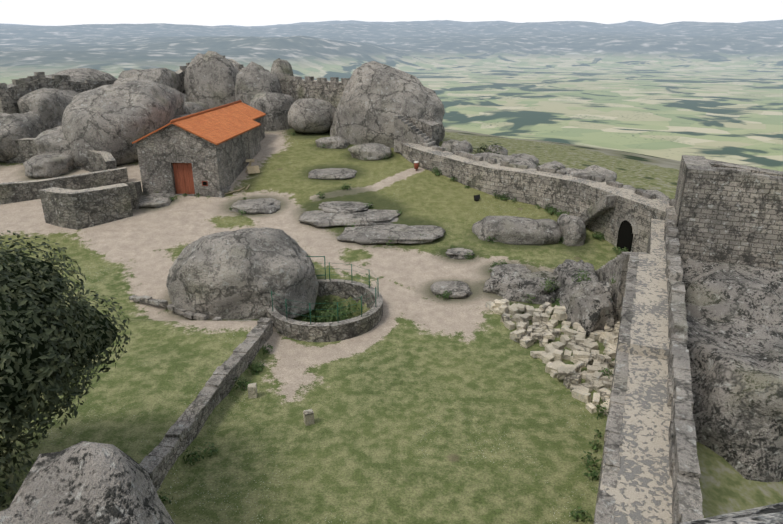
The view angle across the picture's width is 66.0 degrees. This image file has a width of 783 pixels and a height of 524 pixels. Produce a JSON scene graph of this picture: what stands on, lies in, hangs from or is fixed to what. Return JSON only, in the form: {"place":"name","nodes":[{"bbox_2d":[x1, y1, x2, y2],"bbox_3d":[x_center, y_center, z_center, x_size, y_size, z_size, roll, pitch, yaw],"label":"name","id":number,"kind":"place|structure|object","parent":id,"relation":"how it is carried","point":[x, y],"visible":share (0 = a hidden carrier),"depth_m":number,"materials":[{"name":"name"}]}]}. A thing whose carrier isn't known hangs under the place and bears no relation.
{"place":"outdoors","nodes":[
{"label":"outdoors","id":0,"kind":"place"},
{"bbox_2d":[0,19,782,523],"bbox_3d":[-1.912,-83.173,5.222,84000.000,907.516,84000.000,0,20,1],"label":"terrain","id":1,"kind":"structure","parent":0,"point":[422,401],"depth_m":40.54,"materials":[{"name":"green plant"}]},
{"bbox_2d":[0,111,45,161],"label":"rock","id":2,"kind":"object","parent":1,"relation":"on","point":[29,124],"visible":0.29,"depth_m":58.18,"materials":[{"name":"stone"}]},
{"bbox_2d":[17,88,79,129],"bbox_3d":[-36.430,-16.215,66.575,6.827,6.047,12.174,0,20,1],"label":"rock","id":3,"kind":"object","parent":1,"relation":"on","point":[47,106],"visible":0.33,"depth_m":61.95,"materials":[{"name":"stone"}]},
{"bbox_2d":[23,153,74,177],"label":"rock","id":4,"kind":"object","parent":1,"relation":"on","point":[48,165],"visible":0.67,"depth_m":54.59,"materials":[{"name":"stone"}]},
{"bbox_2d":[0,77,104,113],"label":"wall","id":5,"kind":"structure","parent":1,"relation":"on","point":[11,94],"depth_m":63.52,"materials":[{"name":"grey stone"}]},
{"bbox_2d":[0,72,114,89],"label":"battlements","id":6,"kind":"object","parent":5,"relation":"on","point":[37,75],"depth_m":64.68,"materials":[{"name":"stone"}]},
{"bbox_2d":[34,126,75,166],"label":"rock","id":7,"kind":"object","parent":1,"relation":"on","point":[53,140],"visible":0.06,"depth_m":56.40,"materials":[{"name":"stone"}]},
{"bbox_2d":[7,138,116,171],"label":"gate wall","id":8,"kind":"structure","parent":1,"relation":"on","point":[26,149],"depth_m":56.16,"materials":[{"name":"grey stone"}]},
{"bbox_2d":[0,167,128,204],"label":"gate wall","id":9,"kind":"structure","parent":1,"relation":"on","point":[14,192],"depth_m":51.10,"materials":[{"name":"grey stone"}]},
{"bbox_2d":[0,230,130,508],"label":"holm oak","id":10,"kind":"object","parent":1,"relation":"on","point":[53,367],"depth_m":15.26,"materials":[{"name":"green plant"}]},
{"bbox_2d":[26,68,116,82],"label":"rock","id":11,"kind":"object","parent":1,"relation":"on","point":[81,75],"visible":0.1,"depth_m":73.12,"materials":[{"name":"stone"}]},
{"bbox_2d":[39,183,132,229],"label":"gate wall","id":12,"kind":"structure","parent":1,"relation":"on","point":[78,209],"depth_m":45.88,"materials":[{"name":"grey stone"}]},
{"bbox_2d":[0,441,174,523],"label":"boulder","id":13,"kind":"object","parent":1,"relation":"on","point":[83,482],"visible":1,"depth_m":11.72,"materials":[{"name":"stone"}]},
{"bbox_2d":[62,79,183,165],"bbox_3d":[-27.877,-14.710,62.071,10.833,7.660,15.731,0,20,1],"label":"rock","id":14,"kind":"object","parent":1,"relation":"on","point":[115,121],"visible":0.85,"depth_m":56.99,"materials":[{"name":"stone"}]},
{"bbox_2d":[125,181,141,209],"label":"gate wall","id":15,"kind":"structure","parent":1,"relation":"on","point":[135,190],"depth_m":48.47,"materials":[{"name":"grey stone"}]},
{"bbox_2d":[113,68,181,92],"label":"rock","id":16,"kind":"object","parent":1,"relation":"on","point":[168,77],"visible":0.25,"depth_m":71.68,"materials":[{"name":"stone"}]},
{"bbox_2d":[139,193,174,207],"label":"slab","id":17,"kind":"structure","parent":1,"relation":"on","point":[156,200],"depth_m":49.57,"materials":[{"name":"stone"}]},
{"bbox_2d":[156,82,187,112],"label":"stone wall","id":18,"kind":"structure","parent":1,"relation":"on","point":[185,96],"depth_m":70.38,"materials":[{"name":"stone"}]},
{"bbox_2d":[172,114,189,119],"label":"rock","id":19,"kind":"object","parent":1,"relation":"on","point":[178,116],"visible":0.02,"depth_m":63.84,"materials":[{"name":"stone"}]},
{"bbox_2d":[182,102,208,113],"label":"rock","id":20,"kind":"object","parent":1,"relation":"on","point":[191,107],"visible":0.19,"depth_m":69.21,"materials":[{"name":"stone"}]},
{"bbox_2d":[136,116,264,196],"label":"chapel walls","id":21,"kind":"structure","parent":1,"relation":"on","point":[220,167],"depth_m":50.58,"materials":[{"name":"grey stone"}]},
{"bbox_2d":[173,163,194,193],"bbox_3d":[-17.518,-7.103,51.071,1.785,2.710,0.090,2,20,5],"label":"door","id":22,"kind":"structure","parent":21,"relation":"in","point":[183,177],"depth_m":51.05,"materials":[{"name":"red wood"}]},
{"bbox_2d":[132,102,265,144],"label":"roof","id":23,"kind":"structure","parent":21,"relation":"on","point":[220,125],"depth_m":54.54,"materials":[{"name":"orange tile"}]},
{"bbox_2d":[170,100,241,122],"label":"roof ridge","id":24,"kind":"structure","parent":23,"relation":"on","point":[199,113],"depth_m":54.94,"materials":[{"name":"tile"}]},
{"bbox_2d":[129,295,273,325],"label":"path kerb","id":25,"kind":"structure","parent":1,"relation":"on","point":[171,307],"depth_m":34.58,"materials":[{"name":"stone"}]},
{"bbox_2d":[176,59,244,93],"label":"wall","id":26,"kind":"structure","parent":1,"relation":"on","point":[181,73],"depth_m":78.64,"materials":[{"name":"grey stone"}]},
{"bbox_2d":[180,56,242,69],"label":"merlons","id":27,"kind":"object","parent":26,"relation":"on","point":[187,65],"visible":0.31,"depth_m":78.83,"materials":[{"name":"stone"}]},
{"bbox_2d":[184,51,238,108],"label":"rock","id":28,"kind":"object","parent":1,"relation":"on","point":[210,79],"visible":0.5,"depth_m":73.36,"materials":[{"name":"stone"}]},
{"bbox_2d":[152,321,272,491],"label":"retaining wall","id":29,"kind":"structure","parent":1,"relation":"on","point":[187,416],"depth_m":24.58,"materials":[{"name":"grey stone"}]},
{"bbox_2d":[139,317,270,479],"bbox_3d":[-7.788,5.493,25.790,0.822,0.306,13.982,3,21,8],"label":"wall coping","id":30,"kind":"object","parent":29,"relation":"on","point":[153,460],"depth_m":25.43,"materials":[{"name":"stone"}]},
{"bbox_2d":[219,186,231,197],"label":"chapel plinth","id":31,"kind":"structure","parent":1,"relation":"on","point":[222,192],"depth_m":51.12,"materials":[{"name":"grey stone"}]},
{"bbox_2d":[225,184,249,193],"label":"loose planks","id":32,"kind":"object","parent":1,"relation":"on","point":[238,189],"visible":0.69,"depth_m":52.01,"materials":[{"name":"brown wood"}]},
{"bbox_2d":[166,227,318,319],"bbox_3d":[-9.046,0.215,36.639,9.174,5.008,7.400,0,20,1],"label":"boulder","id":33,"kind":"object","parent":1,"relation":"on","point":[240,274],"visible":0.85,"depth_m":33.93,"materials":[{"name":"stone"}]},
{"bbox_2d":[245,159,259,173],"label":"work boards","id":34,"kind":"object","parent":1,"relation":"on","point":[252,169],"visible":0.9,"depth_m":55.30,"materials":[{"name":"brown wood"}]},
{"bbox_2d":[229,198,280,213],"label":"slab","id":35,"kind":"structure","parent":1,"relation":"on","point":[264,206],"depth_m":48.61,"materials":[{"name":"stone"}]},
{"bbox_2d":[235,61,282,105],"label":"rock","id":36,"kind":"object","parent":1,"relation":"on","point":[253,79],"visible":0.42,"depth_m":70.50,"materials":[{"name":"stone"}]},
{"bbox_2d":[250,92,294,130],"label":"rock","id":37,"kind":"object","parent":1,"relation":"on","point":[274,107],"visible":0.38,"depth_m":68.25,"materials":[{"name":"stone"}]},
{"bbox_2d":[247,383,314,425],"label":"stone blocks","id":38,"kind":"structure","parent":1,"relation":"on","point":[308,415],"depth_m":25.24,"materials":[{"name":"grey stone"}]},
{"bbox_2d":[270,58,293,75],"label":"rock","id":39,"kind":"object","parent":1,"relation":"on","point":[279,65],"visible":0.17,"depth_m":83.68,"materials":[{"name":"stone"}]},
{"bbox_2d":[288,98,336,132],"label":"round boulder","id":40,"kind":"object","parent":1,"relation":"on","point":[310,115],"visible":0.9,"depth_m":65.59,"materials":[{"name":"stone"}]},
{"bbox_2d":[279,79,346,107],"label":"wall","id":41,"kind":"structure","parent":1,"relation":"on","point":[331,92],"depth_m":70.33,"materials":[{"name":"grey stone"}]},
{"bbox_2d":[275,73,349,82],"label":"battlements","id":42,"kind":"object","parent":41,"relation":"on","point":[307,78],"depth_m":70.56,"materials":[{"name":"stone"}]},
{"bbox_2d":[266,279,382,341],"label":"circular stone wall","id":43,"kind":"structure","parent":1,"relation":"on","point":[367,321],"depth_m":32.72,"materials":[{"name":"stone"}]},
{"bbox_2d":[271,256,378,323],"bbox_3d":[-3.861,1.472,34.630,6.196,1.605,6.383,0,20,1],"label":"metal railing","id":44,"kind":"object","parent":43,"relation":"on","point":[337,302],"visible":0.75,"depth_m":33.29,"materials":[{"name":"green"}]},
{"bbox_2d":[315,136,348,148],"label":"rock","id":45,"kind":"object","parent":1,"relation":"on","point":[334,142],"depth_m":61.86,"materials":[{"name":"stone"}]},
{"bbox_2d":[308,168,356,179],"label":"slab","id":46,"kind":"structure","parent":1,"relation":"on","point":[337,173],"depth_m":54.65,"materials":[{"name":"stone"}]},
{"bbox_2d":[319,201,372,213],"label":"slab","id":47,"kind":"structure","parent":1,"relation":"on","point":[348,207],"depth_m":48.39,"materials":[{"name":"stone"}]},
{"bbox_2d":[298,209,399,226],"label":"slab","id":48,"kind":"structure","parent":1,"relation":"on","point":[321,218],"depth_m":46.49,"materials":[{"name":"stone"}]},
{"bbox_2d":[348,143,391,159],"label":"boulder","id":49,"kind":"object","parent":1,"relation":"on","point":[372,151],"depth_m":58.67,"materials":[{"name":"stone"}]},
{"bbox_2d":[330,61,444,147],"bbox_3d":[-0.517,-15.042,65.195,12.575,12.667,8.406,0,20,1],"label":"great boulder","id":50,"kind":"object","parent":1,"relation":"on","point":[376,98],"visible":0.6,"depth_m":61.99,"materials":[{"name":"stone"}]},
{"bbox_2d":[154,133,628,523],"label":"weed leaves","id":51,"kind":"object","parent":1,"relation":"on","point":[257,368],"visible":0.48,"depth_m":29.51,"materials":[{"name":"green plant"}]},
{"bbox_2d":[337,224,445,243],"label":"slab","id":52,"kind":"structure","parent":1,"relation":"on","point":[397,233],"depth_m":43.95,"materials":[{"name":"stone"}]},
{"bbox_2d":[203,269,615,457],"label":"shrub leaves","id":53,"kind":"object","parent":1,"relation":"on","point":[343,311],"visible":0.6,"depth_m":35.52,"materials":[{"name":"green plant"}]},
{"bbox_2d":[394,115,435,152],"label":"stair turret steps","id":54,"kind":"structure","parent":1,"relation":"on","point":[405,131],"depth_m":59.45,"materials":[{"name":"stone"}]},
{"bbox_2d":[414,161,418,170],"bbox_3d":[2.309,-8.886,55.951,0.488,0.880,0.500,0,20,1],"label":"litter bin","id":55,"kind":"object","parent":1,"relation":"on","point":[416,165],"visible":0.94,"depth_m":55.78,"materials":[{"name":"brown"}]},
{"bbox_2d":[409,117,439,145],"bbox_3d":[2.008,-13.495,62.785,6.234,5.567,3.226,16,26,37],"label":"stair turret","id":56,"kind":"object","parent":1,"relation":"on","point":[430,129],"visible":0.12,"depth_m":60.83,"materials":[{"name":"stone"}]},
{"bbox_2d":[430,281,472,297],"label":"rock","id":57,"kind":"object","parent":1,"relation":"on","point":[459,289],"depth_m":36.96,"materials":[{"name":"stone"}]},
{"bbox_2d":[441,139,472,152],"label":"boulder","id":58,"kind":"object","parent":1,"relation":"on","point":[451,145],"visible":0.42,"depth_m":59.02,"materials":[{"name":"stone"}]},
{"bbox_2d":[446,248,474,258],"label":"rock","id":59,"kind":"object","parent":1,"relation":"on","point":[456,253],"depth_m":41.41,"materials":[{"name":"stone"}]},
{"bbox_2d":[474,194,479,201],"bbox_3d":[7.090,-5.327,50.036,0.500,0.527,0.330,-13,24,-31],"label":"floodlight","id":60,"kind":"object","parent":1,"relation":"on","point":[476,198],"visible":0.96,"depth_m":49.92,"materials":[{"name":"black"}]},
{"bbox_2d":[475,152,494,160],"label":"ledge rock","id":61,"kind":"object","parent":1,"relation":"on","point":[483,155],"visible":0.17,"depth_m":56.51,"materials":[{"name":"stone"}]},
{"bbox_2d":[484,145,507,154],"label":"ledge rock","id":62,"kind":"object","parent":1,"relation":"on","point":[502,152],"visible":0.33,"depth_m":62.94,"materials":[{"name":"stone"}]},
{"bbox_2d":[483,154,515,163],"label":"ledge rock","id":63,"kind":"object","parent":1,"relation":"on","point":[500,157],"visible":0.19,"depth_m":55.30,"materials":[{"name":"stone"}]},
{"bbox_2d":[489,264,530,272],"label":"rock","id":64,"kind":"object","parent":1,"relation":"on","point":[516,268],"depth_m":39.44,"materials":[{"name":"stone"}]},
{"bbox_2d":[472,216,561,245],"bbox_3d":[9.353,-2.517,44.445,6.630,1.795,3.672,0,20,1],"label":"boulder","id":65,"kind":"object","parent":1,"relation":"on","point":[513,230],"visible":0.94,"depth_m":43.13,"materials":[{"name":"stone"}]},
{"bbox_2d":[483,269,559,303],"bbox_3d":[8.655,1.634,37.208,5.999,1.604,3.233,0,20,1],"label":"rock outcrop","id":66,"kind":"object","parent":1,"relation":"on","point":[513,286],"visible":0.69,"depth_m":36.59,"materials":[{"name":"stone"}]},
{"bbox_2d":[512,158,536,168],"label":"ledge rock","id":67,"kind":"object","parent":1,"relation":"on","point":[525,161],"visible":0.19,"depth_m":54.55,"materials":[{"name":"stone"}]},
{"bbox_2d":[510,154,538,163],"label":"ledge rock","id":68,"kind":"object","parent":1,"relation":"on","point":[531,157],"visible":0.23,"depth_m":61.93,"materials":[{"name":"stone"}]},
{"bbox_2d":[399,143,672,251],"bbox_3d":[10.625,-5.302,50.907,4.536,6.093,29.646,-14,25,-34],"label":"curtain","id":69,"kind":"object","parent":1,"relation":"on","point":[575,196],"visible":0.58,"depth_m":48.14,"materials":[{"name":"stone"}]},
{"bbox_2d":[420,142,674,206],"bbox_3d":[11.131,-8.205,50.340,2.949,1.005,28.623,-15,25,-34],"label":"wall coping","id":70,"kind":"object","parent":69,"relation":"on","point":[640,192],"depth_m":49.22,"materials":[{"name":"grey stone"}]},
{"bbox_2d":[617,220,632,251],"bbox_3d":[16.204,-1.701,41.804,0.001,2.600,1.500,-7,21,-18],"label":"arched doorway","id":71,"kind":"structure","parent":69,"relation":"in","point":[625,237],"depth_m":41.75,"materials":[{"name":"stone"}]},
{"bbox_2d":[485,299,619,414],"bbox_3d":[9.263,4.304,30.808,7.577,0.954,11.054,0,20,1],"label":"rubble pile","id":72,"kind":"object","parent":1,"relation":"on","point":[589,357],"visible":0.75,"depth_m":31.09,"materials":[{"name":"beige stone"}]},
{"bbox_2d":[540,161,565,168],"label":"ledge rock","id":73,"kind":"object","parent":1,"relation":"on","point":[555,164],"visible":0.15,"depth_m":56.80,"materials":[{"name":"stone"}]},
{"bbox_2d":[469,143,669,198],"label":"shrubs","id":74,"kind":"object","parent":1,"relation":"on","point":[479,150],"visible":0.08,"depth_m":62.06,"materials":[{"name":"green plant"}]},
{"bbox_2d":[556,213,585,245],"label":"boulder","id":75,"kind":"object","parent":1,"relation":"on","point":[573,229],"visible":0.77,"depth_m":42.80,"materials":[{"name":"stone"}]},
{"bbox_2d":[560,168,600,175],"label":"ledge rock","id":76,"kind":"object","parent":1,"relation":"on","point":[570,171],"visible":0.08,"depth_m":52.60,"materials":[{"name":"stone"}]},
{"bbox_2d":[553,259,614,329],"bbox_3d":[11.081,2.077,35.805,2.884,2.961,7.229,0,20,1],"label":"rock outcrop","id":77,"kind":"object","parent":1,"relation":"on","point":[564,272],"visible":0.31,"depth_m":35.46,"materials":[{"name":"stone"}]},
{"bbox_2d":[568,281,618,336],"bbox_3d":[11.258,2.668,33.502,2.291,3.279,2.639,-5,21,-13],"label":"boulder","id":78,"kind":"object","parent":1,"relation":"on","point":[593,317],"visible":0.56,"depth_m":32.70,"materials":[{"name":"stone"}]},
{"bbox_2d":[577,194,616,224],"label":"staircase","id":79,"kind":"structure","parent":1,"relation":"on","point":[601,206],"depth_m":43.17,"materials":[{"name":"stone"}]},
{"bbox_2d":[583,165,616,181],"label":"ledge rock","id":80,"kind":"object","parent":1,"relation":"on","point":[607,174],"visible":0.29,"depth_m":56.97,"materials":[{"name":"stone"}]},
{"bbox_2d":[595,252,647,320],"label":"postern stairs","id":81,"kind":"structure","parent":1,"relation":"on","point":[617,266],"depth_m":33.19,"materials":[{"name":"stone"}]},
{"bbox_2d":[615,213,637,233],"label":"postern arch voussoirs","id":82,"kind":"object","parent":1,"relation":"on","point":[621,218],"visible":1,"depth_m":41.18,"materials":[{"name":"grey stone"}]},
{"bbox_2d":[623,185,635,190],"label":"ledge rock","id":83,"kind":"object","parent":1,"relation":"on","point":[630,187],"visible":0.04,"depth_m":49.28,"materials":[{"name":"stone"}]},
{"bbox_2d":[595,254,672,523],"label":"wall","id":84,"kind":"structure","parent":1,"relation":"on","point":[642,493],"depth_m":19.18,"materials":[{"name":"grey stone"}]},
{"bbox_2d":[594,252,638,523],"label":"edge wall","id":85,"kind":"structure","parent":84,"relation":"on","point":[604,512],"depth_m":19.27,"materials":[{"name":"stone"}]},
{"bbox_2d":[664,214,687,523],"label":"parapet wall","id":86,"kind":"structure","parent":84,"relation":"on","point":[670,403],"depth_m":19.62,"materials":[{"name":"stone"}]},
{"bbox_2d":[666,207,703,522],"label":"parapet wall","id":87,"kind":"structure","parent":86,"relation":"on","point":[688,496],"depth_m":18.14,"materials":[{"name":"stone"}]},
{"bbox_2d":[646,219,665,255],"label":"link wall","id":88,"kind":"structure","parent":1,"relation":"on","point":[656,244],"depth_m":34.96,"materials":[{"name":"grey stone"}]},
{"bbox_2d":[646,190,669,201],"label":"ledge rock","id":89,"kind":"object","parent":1,"relation":"on","point":[661,196],"visible":0.04,"depth_m":51.23,"materials":[{"name":"stone"}]},
{"bbox_2d":[674,155,713,225],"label":"tower","id":90,"kind":"structure","parent":1,"relation":"on","point":[686,160],"depth_m":36.20,"materials":[{"name":"stone"}]},
{"bbox_2d":[673,502,782,523],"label":"viewpoint rock","id":91,"kind":"object","parent":1,"relation":"on","point":[770,514],"visible":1,"depth_m":4.49,"materials":[{"name":"stone"}]},
{"bbox_2d":[676,165,782,266],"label":"tower","id":92,"kind":"structure","parent":1,"relation":"on","point":[727,217],"depth_m":32.78,"materials":[{"name":"stone"}]},
{"bbox_2d":[716,167,782,182],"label":"tower top blocks","id":93,"kind":"structure","parent":92,"relation":"on","point":[757,175],"depth_m":31.93,"materials":[{"name":"stone"}]},
{"bbox_2d":[681,258,782,338],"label":"rock tower","id":94,"kind":"structure","parent":1,"relation":"on","point":[747,296],"depth_m":30.14,"materials":[{"name":"stone"}]},
{"bbox_2d":[686,315,782,481],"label":"rock tower","id":95,"kind":"structure","parent":1,"relation":"on","point":[736,370],"depth_m":24.16,"materials":[{"name":"stone"}]},
{"bbox_2d":[706,159,782,176],"bbox_3d":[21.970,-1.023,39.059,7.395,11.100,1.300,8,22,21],"label":"coping","id":96,"kind":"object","parent":1,"relation":"on","point":[721,164],"depth_m":37.13,"materials":[{"name":"stone"}]},
{"bbox_2d":[0,0,782,25],"label":"sky","id":97,"kind":"structure","parent":0,"point":[24,12],"materials":[{"name":"white"}]}
]}

